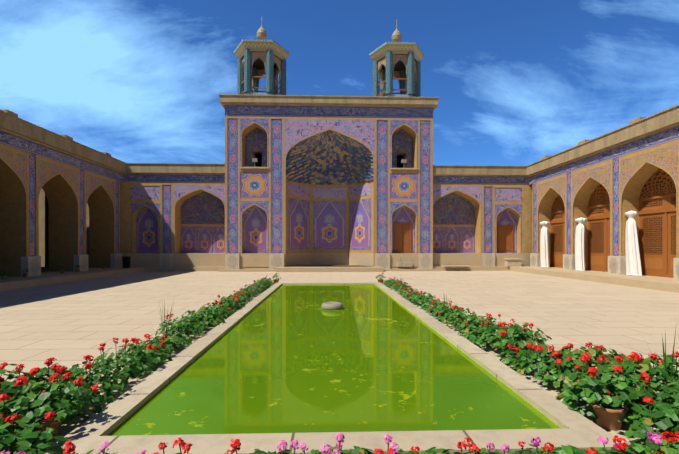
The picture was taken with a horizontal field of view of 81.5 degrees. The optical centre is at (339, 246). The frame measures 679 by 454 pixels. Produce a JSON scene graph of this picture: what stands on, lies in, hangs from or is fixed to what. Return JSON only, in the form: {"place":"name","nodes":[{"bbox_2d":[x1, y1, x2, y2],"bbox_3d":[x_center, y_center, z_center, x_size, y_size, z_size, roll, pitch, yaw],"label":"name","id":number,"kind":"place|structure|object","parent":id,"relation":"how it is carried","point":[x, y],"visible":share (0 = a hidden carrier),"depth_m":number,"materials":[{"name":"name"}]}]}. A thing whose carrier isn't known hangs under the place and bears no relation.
{"place":"outdoors","nodes":[
{"label":"outdoors","id":0,"kind":"place"},
{"bbox_2d":[108,284,560,435],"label":"water","id":1,"kind":"structure","parent":0,"point":[293,359],"depth_m":4.47,"materials":[{"name":"green liquid"}]},
{"bbox_2d":[317,307,346,310],"bbox_3d":[-0.174,1.516,9.644,0.730,0.001,0.743,0,0,42],"label":"algae ring","id":2,"kind":"object","parent":1,"relation":"on","point":[320,308],"visible":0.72,"depth_m":9.37,"materials":[{"name":"green plant"}]},
{"bbox_2d":[321,302,342,309],"bbox_3d":[-0.175,1.449,9.631,0.540,0.170,0.540,0,0,-2],"label":"fountain","id":3,"kind":"object","parent":1,"relation":"in","point":[332,306],"visible":0.94,"depth_m":9.43,"materials":[{"name":"beige stone"}]},
{"bbox_2d":[0,271,678,452],"bbox_3d":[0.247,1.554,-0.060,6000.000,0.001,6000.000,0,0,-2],"label":"ground","id":4,"kind":"structure","parent":0,"point":[68,325],"depth_m":9.75,"materials":[{"name":"beige stone"}]},
{"bbox_2d":[39,189,459,266],"bbox_3d":[-0.794,-1.696,30.372,44.100,6.500,7.500,0,0,-2],"label":"backing","id":5,"kind":"object","parent":4,"relation":"on","point":[42,224],"depth_m":25.98,"materials":[{"name":"paint"}]},
{"bbox_2d":[120,94,531,271],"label":"wall","id":6,"kind":"structure","parent":4,"relation":"on","point":[259,212],"depth_m":25.37,"materials":[{"name":"tile"}]},
{"bbox_2d":[287,180,369,184],"bbox_3d":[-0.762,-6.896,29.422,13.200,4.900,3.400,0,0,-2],"label":"ledge","id":7,"kind":"structure","parent":6,"relation":"attached to","point":[325,184],"depth_m":28.18,"materials":[{"name":"paint"}]},
{"bbox_2d":[234,19,423,96],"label":"minaret towers","id":8,"kind":"structure","parent":6,"relation":"on","point":[260,56],"depth_m":25.70,"materials":[{"name":"tile"}]},
{"bbox_2d":[29,279,627,441],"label":"flower pots","id":9,"kind":"object","parent":4,"relation":"on","point":[609,417],"visible":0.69,"depth_m":3.32,"materials":[{"name":"ceramic"}]},
{"bbox_2d":[0,272,678,453],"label":"plants","id":10,"kind":"object","parent":9,"relation":"in","point":[610,380],"visible":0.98,"depth_m":3.62,"materials":[{"name":"green plant"}]},
{"bbox_2d":[44,282,623,453],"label":"kerb","id":11,"kind":"structure","parent":4,"relation":"on","point":[578,430],"depth_m":3.09,"materials":[{"name":"beige stone"}]},
{"bbox_2d":[0,104,678,292],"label":"side walls","id":12,"kind":"structure","parent":4,"relation":"on","point":[603,184],"depth_m":18.40,"materials":[{"name":"brick"}]},
{"bbox_2d":[0,266,105,279],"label":"plant pots","id":13,"kind":"object","parent":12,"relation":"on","point":[3,277],"visible":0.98,"depth_m":16.44,"materials":[{"name":"ceramic"}]},
{"bbox_2d":[0,263,106,275],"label":"plants","id":14,"kind":"object","parent":13,"relation":"in","point":[61,267],"visible":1,"depth_m":18.55,"materials":[{"name":"green plant"}]},
{"bbox_2d":[122,256,130,267],"bbox_3d":[-12.877,0.934,23.805,0.500,0.680,0.492,0,0,-2],"label":"bin","id":15,"kind":"object","parent":12,"relation":"on","point":[125,261],"visible":1,"depth_m":23.64,"materials":[{"name":"black plastic"}]},
{"bbox_2d":[540,211,641,275],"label":"curtains","id":16,"kind":"object","parent":12,"relation":"on","point":[633,260],"visible":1,"depth_m":20.70,"materials":[{"name":"fabric"}]},
{"bbox_2d":[0,0,678,165],"label":"sky","id":17,"kind":"structure","parent":0,"point":[515,82],"materials":[{"name":"blue"}]}
]}

